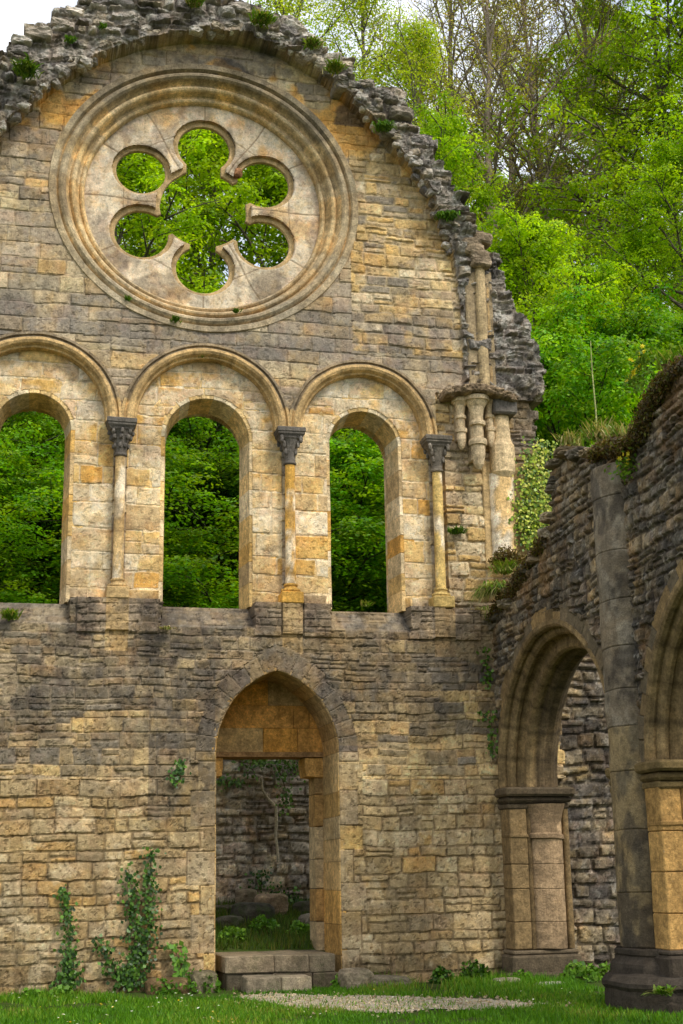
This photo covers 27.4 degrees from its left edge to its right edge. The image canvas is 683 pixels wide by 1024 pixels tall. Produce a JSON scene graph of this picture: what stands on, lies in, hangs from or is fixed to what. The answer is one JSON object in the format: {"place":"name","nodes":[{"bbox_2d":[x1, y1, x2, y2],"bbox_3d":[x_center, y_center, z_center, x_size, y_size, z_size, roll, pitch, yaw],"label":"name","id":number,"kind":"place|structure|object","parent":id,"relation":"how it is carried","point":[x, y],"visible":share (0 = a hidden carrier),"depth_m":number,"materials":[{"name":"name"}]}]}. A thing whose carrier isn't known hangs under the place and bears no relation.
{"place":"outdoors","nodes":[
{"label":"outdoors","id":0,"kind":"place"},
{"bbox_2d":[215,895,313,950],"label":"bank grass","id":1,"kind":"structure","parent":0,"point":[282,920],"depth_m":20.66,"materials":[{"name":"green plant"}]},
{"bbox_2d":[0,904,682,1023],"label":"ground","id":2,"kind":"structure","parent":0,"point":[229,949],"depth_m":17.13,"materials":[{"name":"green plant"}]},
{"bbox_2d":[17,987,40,996],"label":"leafy weed","id":3,"kind":"object","parent":2,"relation":"on","point":[31,991],"visible":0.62,"depth_m":17.70,"materials":[{"name":"green plant"}]},
{"bbox_2d":[0,413,61,589],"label":"tree","id":4,"kind":"object","parent":2,"relation":"on","point":[30,434],"visible":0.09,"depth_m":33.12,"materials":[{"name":"green plant"}]},
{"bbox_2d":[0,411,64,598],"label":"tree","id":5,"kind":"object","parent":2,"relation":"on","point":[30,415],"visible":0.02,"depth_m":32.92,"materials":[{"name":"green plant"}]},
{"bbox_2d":[48,984,72,995],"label":"leafy weed","id":6,"kind":"object","parent":2,"relation":"on","point":[59,988],"visible":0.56,"depth_m":17.77,"materials":[{"name":"green plant"}]},
{"bbox_2d":[0,437,164,603],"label":"tree","id":7,"kind":"object","parent":2,"relation":"on","point":[8,467],"visible":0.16,"depth_m":27.80,"materials":[{"name":"green plant"}]},
{"bbox_2d":[2,412,221,595],"bbox_3d":[-6.689,-0.769,37.179,9.668,10.356,8.899,0,-15,-4],"label":"tree","id":8,"kind":"object","parent":2,"relation":"on","point":[176,432],"depth_m":35.60,"materials":[{"name":"green plant"}]},
{"bbox_2d":[0,462,238,603],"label":"tree","id":9,"kind":"object","parent":2,"relation":"on","point":[24,484],"visible":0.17,"depth_m":28.65,"materials":[{"name":"green plant"}]},
{"bbox_2d":[148,977,179,994],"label":"leafy weed","id":10,"kind":"object","parent":2,"relation":"on","point":[163,991],"visible":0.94,"depth_m":17.93,"materials":[{"name":"green plant"}]},
{"bbox_2d":[145,977,191,994],"bbox_3d":[-2.229,6.181,18.177,0.638,0.270,0.444,2,-15,-13],"label":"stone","id":11,"kind":"object","parent":2,"relation":"on","point":[156,983],"visible":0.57,"depth_m":18.03,"materials":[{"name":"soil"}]},
{"bbox_2d":[117,149,234,285],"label":"young tree","id":12,"kind":"object","parent":2,"relation":"on","point":[170,222],"visible":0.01,"depth_m":54.23,"materials":[{"name":"green plant"}]},
{"bbox_2d":[114,151,251,293],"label":"lime tree","id":13,"kind":"object","parent":2,"relation":"on","point":[133,170],"visible":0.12,"depth_m":42.66,"materials":[{"name":"green plant"}]},
{"bbox_2d":[0,440,384,606],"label":"tree","id":14,"kind":"object","parent":2,"relation":"on","point":[191,536],"visible":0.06,"depth_m":28.58,"materials":[{"name":"green plant"}]},
{"bbox_2d":[2,434,386,612],"bbox_3d":[-2.281,2.106,30.190,9.546,7.406,10.370,-8,-16,26],"label":"tree","id":15,"kind":"object","parent":2,"relation":"on","point":[218,488],"visible":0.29,"depth_m":28.76,"materials":[{"name":"green plant"}]},
{"bbox_2d":[179,968,220,993],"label":"leafy weed","id":16,"kind":"object","parent":2,"relation":"on","point":[217,984],"visible":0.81,"depth_m":18.03,"materials":[{"name":"green plant"}]},
{"bbox_2d":[187,970,216,993],"bbox_3d":[-1.808,6.144,18.216,0.361,0.350,0.378,6,-16,-26],"label":"fallen block","id":17,"kind":"object","parent":2,"relation":"on","point":[198,977],"depth_m":18.07,"materials":[{"name":"stone"}]},
{"bbox_2d":[117,129,287,450],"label":"lime tree","id":18,"kind":"object","parent":2,"relation":"on","point":[200,144],"visible":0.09,"depth_m":45.93,"materials":[{"name":"green plant"}]},
{"bbox_2d":[52,416,378,606],"bbox_3d":[-3.634,-0.262,35.913,9.134,10.630,9.923,2,-15,-11],"label":"tree","id":19,"kind":"object","parent":2,"relation":"on","point":[214,426],"depth_m":33.68,"materials":[{"name":"green plant"}]},
{"bbox_2d":[49,429,386,609],"bbox_3d":[-0.351,1.950,31.472,10.954,7.823,10.083,-6,-15,19],"label":"tree","id":20,"kind":"object","parent":2,"relation":"on","point":[349,466],"visible":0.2,"depth_m":29.58,"materials":[{"name":"green plant"}]},
{"bbox_2d":[215,905,231,911],"bbox_3d":[-1.923,6.481,22.793,0.880,0.171,0.528,2,-15,-13],"label":"stone ledge","id":21,"kind":"object","parent":2,"relation":"on","point":[227,907],"visible":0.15,"depth_m":22.57,"materials":[{"name":"grey stone"}]},
{"bbox_2d":[235,888,257,902],"bbox_3d":[-1.568,6.327,23.024,0.377,0.267,0.314,-1,-15,-1],"label":"squared stone","id":22,"kind":"object","parent":21,"relation":"on","point":[246,895],"visible":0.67,"depth_m":22.89,"materials":[{"name":"grey stone"}]},
{"bbox_2d":[164,152,287,438],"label":"lime tree","id":23,"kind":"object","parent":2,"relation":"on","point":[260,250],"visible":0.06,"depth_m":44.53,"materials":[{"name":"green plant"}]},
{"bbox_2d":[215,915,243,926],"bbox_3d":[-1.730,6.367,21.489,0.412,0.340,0.421,12,-19,-41],"label":"mossy boulder","id":24,"kind":"object","parent":2,"relation":"on","point":[230,918],"visible":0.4,"depth_m":21.37,"materials":[{"name":"stone"}]},
{"bbox_2d":[217,926,246,942],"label":"leafy weed","id":25,"kind":"object","parent":2,"relation":"on","point":[234,931],"visible":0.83,"depth_m":20.34,"materials":[{"name":"green plant"}]},
{"bbox_2d":[230,902,274,921],"bbox_3d":[-1.403,6.475,22.067,0.653,0.638,0.604,10,-18,-37],"label":"mossy boulder","id":26,"kind":"object","parent":2,"relation":"on","point":[243,910],"visible":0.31,"depth_m":21.89,"materials":[{"name":"stone"}]},
{"bbox_2d":[246,914,280,932],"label":"leafy weed","id":27,"kind":"object","parent":2,"relation":"on","point":[269,923],"visible":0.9,"depth_m":21.07,"materials":[{"name":"green plant"}]},
{"bbox_2d":[215,760,317,904],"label":"courtyard wall","id":28,"kind":"structure","parent":2,"relation":"on","point":[245,827],"depth_m":23.85,"materials":[{"name":"grey stone"}]},
{"bbox_2d":[216,760,305,816],"bbox_3d":[-1.309,4.644,23.810,1.712,1.051,0.153,2,-15,-13],"label":"ivy plant","id":29,"kind":"object","parent":28,"relation":"attached to","point":[261,763],"visible":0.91,"depth_m":23.88,"materials":[{"name":"green plant"}]},
{"bbox_2d":[260,778,278,862],"bbox_3d":[-1.225,5.252,23.870,0.328,1.412,0.062,2,-15,-13],"label":"pale vine","id":30,"kind":"object","parent":28,"relation":"attached to","point":[276,817],"visible":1,"depth_m":23.88,"materials":[{"name":"grey plant"}]},
{"bbox_2d":[254,893,288,914],"bbox_3d":[-1.133,6.308,22.501,0.539,0.355,0.414,2,-15,-13],"label":"squared stone","id":31,"kind":"object","parent":2,"relation":"on","point":[278,902],"visible":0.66,"depth_m":22.34,"materials":[{"name":"grey stone"}]},
{"bbox_2d":[239,867,309,904],"bbox_3d":[-1.078,6.352,23.309,1.248,0.872,0.159,2,-15,-13],"label":"ivy plant","id":32,"kind":"object","parent":2,"relation":"on","point":[261,882],"visible":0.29,"depth_m":23.34,"materials":[{"name":"green plant"}]},
{"bbox_2d":[170,417,381,566],"bbox_3d":[-1.764,-0.887,39.264,10.130,10.851,9.324,4,-15,-18],"label":"tree","id":33,"kind":"object","parent":2,"relation":"on","point":[193,431],"depth_m":35.97,"materials":[{"name":"green plant"}]},
{"bbox_2d":[215,950,337,993],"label":"stone steps","id":34,"kind":"structure","parent":2,"relation":"on","point":[250,971],"depth_m":18.54,"materials":[{"name":"stone"}]},
{"bbox_2d":[0,0,565,996],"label":"ruined gable wall","id":35,"kind":"structure","parent":2,"relation":"on","point":[376,306],"depth_m":20.54,"materials":[{"name":"stone"}]},
{"bbox_2d":[0,607,23,620],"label":"grass tuft","id":36,"kind":"object","parent":35,"relation":"on","point":[8,614],"visible":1,"depth_m":18.96,"materials":[{"name":"green plant"}]},
{"bbox_2d":[10,52,43,79],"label":"grass tuft","id":37,"kind":"object","parent":35,"relation":"on","point":[26,68],"visible":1,"depth_m":20.56,"materials":[{"name":"green plant"}]},
{"bbox_2d":[49,884,85,990],"bbox_3d":[-3.534,5.555,18.146,0.480,1.415,0.146,2,-15,-13],"label":"ivy plant","id":38,"kind":"object","parent":35,"relation":"attached to","point":[67,963],"visible":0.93,"depth_m":18.12,"materials":[{"name":"green plant"}]},
{"bbox_2d":[91,847,165,993],"bbox_3d":[-2.788,5.383,18.363,0.970,1.934,0.166,2,-15,-13],"label":"ivy plant","id":39,"kind":"object","parent":35,"relation":"attached to","point":[131,977],"visible":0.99,"depth_m":18.37,"materials":[{"name":"green plant"}]},
{"bbox_2d":[163,940,190,977],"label":"ivy plant","id":40,"kind":"object","parent":35,"relation":"attached to","point":[182,970],"visible":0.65,"depth_m":18.40,"materials":[{"name":"green plant"}]},
{"bbox_2d":[166,759,191,788],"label":"ivy plant","id":41,"kind":"object","parent":35,"relation":"attached to","point":[179,770],"visible":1,"depth_m":19.01,"materials":[{"name":"green plant"}]},
{"bbox_2d":[185,0,204,8],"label":"grass tuft","id":42,"kind":"object","parent":35,"relation":"on","point":[194,3],"visible":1,"depth_m":21.66,"materials":[{"name":"green plant"}]},
{"bbox_2d":[48,64,358,332],"bbox_3d":[-2.117,-4.795,21.721,4.798,4.518,0.571,2,-15,-13],"label":"rose window","id":43,"kind":"structure","parent":35,"relation":"in","point":[148,111],"depth_m":21.78,"materials":[{"name":"stone"}]},
{"bbox_2d":[247,6,282,28],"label":"grass tuft","id":44,"kind":"object","parent":35,"relation":"on","point":[262,18],"visible":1,"depth_m":21.77,"materials":[{"name":"green plant"}]},
{"bbox_2d":[303,35,325,50],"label":"grass tuft","id":45,"kind":"object","parent":35,"relation":"on","point":[312,42],"visible":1,"depth_m":21.89,"materials":[{"name":"green plant"}]},
{"bbox_2d":[322,55,348,76],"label":"grass tuft","id":46,"kind":"object","parent":35,"relation":"on","point":[335,65],"visible":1,"depth_m":21.86,"materials":[{"name":"green plant"}]},
{"bbox_2d":[370,118,396,132],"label":"grass tuft","id":47,"kind":"object","parent":35,"relation":"on","point":[384,125],"visible":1,"depth_m":21.85,"materials":[{"name":"green plant"}]},
{"bbox_2d":[434,209,460,220],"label":"grass tuft","id":48,"kind":"object","parent":35,"relation":"on","point":[449,215],"visible":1,"depth_m":21.94,"materials":[{"name":"green plant"}]},
{"bbox_2d":[447,525,468,534],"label":"grass tuft","id":49,"kind":"object","parent":35,"relation":"attached to","point":[456,530],"visible":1,"depth_m":20.98,"materials":[{"name":"green plant"}]},
{"bbox_2d":[485,557,516,574],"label":"grass tuft","id":50,"kind":"object","parent":35,"relation":"on","point":[505,567],"visible":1,"depth_m":20.51,"materials":[{"name":"green plant"}]},
{"bbox_2d":[487,545,523,564],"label":"dry shrub","id":51,"kind":"object","parent":35,"relation":"on","point":[510,556],"visible":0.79,"depth_m":20.80,"materials":[{"name":"brown plant"}]},
{"bbox_2d":[507,435,557,551],"bbox_3d":[3.004,-0.185,21.281,1.048,2.141,0.174,2,-15,-13],"label":"ivy plant","id":52,"kind":"object","parent":35,"relation":"attached to","point":[533,503],"visible":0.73,"depth_m":21.29,"materials":[{"name":"green plant"}]},
{"bbox_2d":[182,460,386,612],"bbox_3d":[1.065,2.292,32.049,9.974,7.738,10.836,-4,-15,12],"label":"tree","id":53,"kind":"object","parent":2,"relation":"on","point":[365,514],"visible":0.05,"depth_m":29.59,"materials":[{"name":"green plant"}]},
{"bbox_2d":[286,920,309,933],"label":"leafy weed","id":54,"kind":"object","parent":2,"relation":"on","point":[298,924],"visible":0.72,"depth_m":20.98,"materials":[{"name":"green plant"}]},
{"bbox_2d":[292,901,309,914],"bbox_3d":[-0.501,6.542,22.801,0.518,0.422,0.634,6,-16,-24],"label":"mossy boulder","id":55,"kind":"object","parent":2,"relation":"on","point":[302,905],"visible":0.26,"depth_m":22.59,"materials":[{"name":"stone"}]},
{"bbox_2d":[238,0,422,266],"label":"young tree","id":56,"kind":"object","parent":2,"relation":"on","point":[286,10],"visible":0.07,"depth_m":58.79,"materials":[{"name":"green plant"}]},
{"bbox_2d":[337,967,373,988],"bbox_3d":[0.190,6.176,18.477,0.430,0.311,0.413,5,-16,-22],"label":"fallen block","id":57,"kind":"object","parent":2,"relation":"on","point":[353,976],"depth_m":18.33,"materials":[{"name":"stone"}]},
{"bbox_2d":[187,428,551,611],"bbox_3d":[0.423,-0.077,36.649,9.630,11.206,10.461,6,-16,-25],"label":"tree","id":58,"kind":"object","parent":2,"relation":"on","point":[348,435],"depth_m":33.69,"materials":[{"name":"green plant"}]},
{"bbox_2d":[208,991,570,1016],"bbox_3d":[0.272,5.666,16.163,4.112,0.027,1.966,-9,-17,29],"label":"gravel path","id":59,"kind":"structure","parent":2,"relation":"on","point":[269,998],"depth_m":16.18,"materials":[{"name":"grey gravel"}]},
{"bbox_2d":[370,975,411,986],"bbox_3d":[0.630,6.229,18.508,0.594,0.218,0.376,0,-15,-5],"label":"fallen block","id":60,"kind":"object","parent":2,"relation":"on","point":[381,978],"depth_m":18.36,"materials":[{"name":"stone"}]},
{"bbox_2d":[308,0,478,220],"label":"young tree","id":61,"kind":"object","parent":2,"relation":"on","point":[368,15],"visible":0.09,"depth_m":62.81,"materials":[{"name":"green plant"}]},
{"bbox_2d":[353,37,484,125],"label":"young tree","id":62,"kind":"object","parent":2,"relation":"on","point":[438,80],"depth_m":78.27,"materials":[{"name":"green plant"}]},
{"bbox_2d":[353,3,512,223],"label":"young tree","id":63,"kind":"object","parent":2,"relation":"on","point":[420,36],"visible":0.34,"depth_m":58.17,"materials":[{"name":"green plant"}]},
{"bbox_2d":[428,965,455,983],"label":"leafy weed","id":64,"kind":"object","parent":2,"relation":"on","point":[437,975],"visible":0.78,"depth_m":18.93,"materials":[{"name":"green plant"}]},
{"bbox_2d":[338,0,560,240],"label":"bare tree","id":65,"kind":"object","parent":2,"relation":"on","point":[450,13],"visible":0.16,"depth_m":65.02,"materials":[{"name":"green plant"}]},
{"bbox_2d":[365,257,563,565],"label":"lime tree","id":66,"kind":"object","parent":2,"relation":"on","point":[542,287],"depth_m":42.53,"materials":[{"name":"green plant"}]},
{"bbox_2d":[459,959,490,980],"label":"leafy weed","id":67,"kind":"object","parent":2,"relation":"on","point":[475,969],"visible":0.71,"depth_m":19.02,"materials":[{"name":"green plant"}]},
{"bbox_2d":[412,88,555,296],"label":"lime tree","id":68,"kind":"object","parent":2,"relation":"on","point":[450,153],"visible":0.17,"depth_m":52.46,"materials":[{"name":"green plant"}]},
{"bbox_2d":[456,129,531,281],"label":"beech tree","id":69,"kind":"object","parent":2,"relation":"on","point":[525,176],"visible":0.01,"depth_m":67.76,"materials":[{"name":"green plant"}]},
{"bbox_2d":[385,0,624,306],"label":"bare tree","id":70,"kind":"object","parent":2,"relation":"on","point":[488,82],"visible":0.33,"depth_m":61.26,"materials":[{"name":"brown plant"}]},
{"bbox_2d":[350,281,662,612],"bbox_3d":[5.443,0.747,32.818,10.389,12.365,9.563,-9,-17,29],"label":"tree","id":71,"kind":"object","parent":2,"relation":"on","point":[561,349],"visible":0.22,"depth_m":32.16,"materials":[{"name":"green plant"}]},
{"bbox_2d":[435,26,612,250],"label":"bare tree","id":72,"kind":"object","parent":2,"relation":"on","point":[510,168],"visible":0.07,"depth_m":77.88,"materials":[{"name":"brown plant"}]},
{"bbox_2d":[454,0,655,321],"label":"bare tree","id":73,"kind":"object","parent":2,"relation":"on","point":[531,87],"visible":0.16,"depth_m":66.78,"materials":[{"name":"brown plant"}]},
{"bbox_2d":[476,199,647,366],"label":"lime tree","id":74,"kind":"object","parent":2,"relation":"on","point":[532,241],"visible":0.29,"depth_m":41.23,"materials":[{"name":"green plant"}]},
{"bbox_2d":[454,0,682,325],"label":"bare tree","id":75,"kind":"object","parent":2,"relation":"on","point":[556,143],"visible":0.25,"depth_m":63.83,"materials":[{"name":"brown plant"}]},
{"bbox_2d":[467,0,682,323],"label":"beech tree","id":76,"kind":"object","parent":2,"relation":"on","point":[579,194],"visible":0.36,"depth_m":58.86,"materials":[{"name":"green plant"}]},
{"bbox_2d":[558,959,602,982],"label":"leafy weed","id":77,"kind":"object","parent":2,"relation":"on","point":[583,971],"visible":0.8,"depth_m":18.82,"materials":[{"name":"green plant"}]},
{"bbox_2d":[488,358,682,1014],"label":"ruined arcade wall","id":78,"kind":"structure","parent":2,"relation":"on","point":[602,585],"depth_m":16.25,"materials":[{"name":"stone"}]},
{"bbox_2d":[459,579,505,608],"bbox_3d":[2.118,1.219,20.273,1.021,0.492,0.880,2,-15,-13],"label":"grass tuft","id":79,"kind":"object","parent":78,"relation":"on","point":[490,588],"visible":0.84,"depth_m":20.13,"materials":[{"name":"green plant"}]},
{"bbox_2d":[476,647,497,759],"bbox_3d":[2.132,2.755,20.259,0.367,1.636,0.114,2,-15,-13],"label":"ivy plant","id":80,"kind":"object","parent":78,"relation":"attached to","point":[480,713],"visible":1,"depth_m":20.23,"materials":[{"name":"green plant"}]},
{"bbox_2d":[485,536,546,624],"bbox_3d":[2.472,0.981,19.714,0.346,0.918,2.425,2,-15,-13],"label":"moss cushion","id":81,"kind":"object","parent":78,"relation":"on","point":[510,588],"visible":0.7,"depth_m":19.56,"materials":[{"name":"brown plant"}]},
{"bbox_2d":[549,427,586,446],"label":"grass tuft","id":82,"kind":"object","parent":78,"relation":"on","point":[570,438],"visible":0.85,"depth_m":18.80,"materials":[{"name":"green plant"}]},
{"bbox_2d":[590,341,597,442],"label":"dead stalk","id":83,"kind":"object","parent":78,"relation":"on","point":[593,387],"visible":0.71,"depth_m":18.28,"materials":[{"name":"beige plant"}]},
{"bbox_2d":[578,415,620,444],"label":"grass tuft","id":84,"kind":"object","parent":78,"relation":"on","point":[594,432],"visible":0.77,"depth_m":17.87,"materials":[{"name":"green plant"}]},
{"bbox_2d":[585,435,629,462],"bbox_3d":[3.180,-0.730,16.700,0.316,0.403,1.180,2,-15,-13],"label":"moss cushion","id":85,"kind":"object","parent":78,"relation":"on","point":[596,452],"visible":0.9,"depth_m":16.60,"materials":[{"name":"brown plant"}]},
{"bbox_2d":[596,417,633,438],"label":"grass tuft","id":86,"kind":"object","parent":78,"relation":"on","point":[616,429],"visible":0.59,"depth_m":17.20,"materials":[{"name":"green plant"}]},
{"bbox_2d":[604,447,639,481],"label":"yellow flower","id":87,"kind":"object","parent":78,"relation":"on","point":[626,464],"visible":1,"depth_m":16.17,"materials":[{"name":"green plant"}]},
{"bbox_2d":[623,364,653,397],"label":"wall plant","id":88,"kind":"object","parent":78,"relation":"on","point":[639,384],"visible":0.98,"depth_m":15.99,"materials":[{"name":"green plant"}]},
{"bbox_2d":[627,344,655,374],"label":"yellow flower","id":89,"kind":"object","parent":78,"relation":"on","point":[641,360],"visible":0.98,"depth_m":15.86,"materials":[{"name":"green plant"}]},
{"bbox_2d":[615,353,682,459],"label":"moss cushion","id":90,"kind":"object","parent":78,"relation":"on","point":[658,381],"visible":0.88,"depth_m":15.61,"materials":[{"name":"brown plant"}]},
{"bbox_2d":[642,984,676,996],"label":"leafy weed","id":91,"kind":"object","parent":78,"relation":"attached to","point":[661,990],"visible":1,"depth_m":13.59,"materials":[{"name":"green plant"}]},
{"bbox_2d":[647,344,682,369],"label":"grass tuft","id":92,"kind":"object","parent":78,"relation":"on","point":[665,356],"visible":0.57,"depth_m":15.96,"materials":[{"name":"green plant"}]},
{"bbox_2d":[514,245,662,440],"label":"lime tree","id":93,"kind":"object","parent":2,"relation":"on","point":[608,274],"visible":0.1,"depth_m":40.08,"materials":[{"name":"green plant"}]},
{"bbox_2d":[495,3,682,310],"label":"beech tree","id":94,"kind":"object","parent":2,"relation":"on","point":[609,89],"visible":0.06,"depth_m":74.73,"materials":[{"name":"green plant"}]},
{"bbox_2d":[558,653,620,974],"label":"chapel wall","id":95,"kind":"structure","parent":2,"relation":"on","point":[584,742],"depth_m":20.43,"materials":[{"name":"grey stone"}]},
{"bbox_2d":[596,961,609,975],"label":"leafy weed","id":96,"kind":"object","parent":2,"relation":"on","point":[604,969],"visible":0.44,"depth_m":19.46,"materials":[{"name":"green plant"}]},
{"bbox_2d":[527,0,682,310],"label":"bare tree","id":97,"kind":"object","parent":2,"relation":"on","point":[606,101],"visible":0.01,"depth_m":84.18,"materials":[{"name":"brown plant"}]},
{"bbox_2d":[528,0,682,321],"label":"beech tree","id":98,"kind":"object","parent":2,"relation":"on","point":[657,122],"visible":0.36,"depth_m":56.26,"materials":[{"name":"green plant"}]},
{"bbox_2d":[532,282,682,499],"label":"tree","id":99,"kind":"object","parent":2,"relation":"on","point":[606,332],"visible":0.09,"depth_m":38.05,"materials":[{"name":"green plant"}]},
{"bbox_2d":[538,305,682,507],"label":"tree","id":100,"kind":"object","parent":2,"relation":"on","point":[670,334],"visible":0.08,"depth_m":36.41,"materials":[{"name":"green plant"}]},
{"bbox_2d":[556,110,682,320],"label":"beech tree","id":101,"kind":"object","parent":2,"relation":"on","point":[670,169],"visible":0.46,"depth_m":46.83,"materials":[{"name":"green plant"}]},
{"bbox_2d":[582,43,682,280],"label":"beech tree","id":102,"kind":"object","parent":2,"relation":"on","point":[648,109],"visible":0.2,"depth_m":60.31,"materials":[{"name":"green plant"}]},
{"bbox_2d":[586,217,682,320],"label":"beech tree","id":103,"kind":"object","parent":2,"relation":"on","point":[663,264],"visible":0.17,"depth_m":48.21,"materials":[{"name":"green plant"}]},
{"bbox_2d":[0,0,682,312],"label":"sky","id":104,"kind":"structure","parent":0,"point":[13,13],"materials":[{"name":"white"}]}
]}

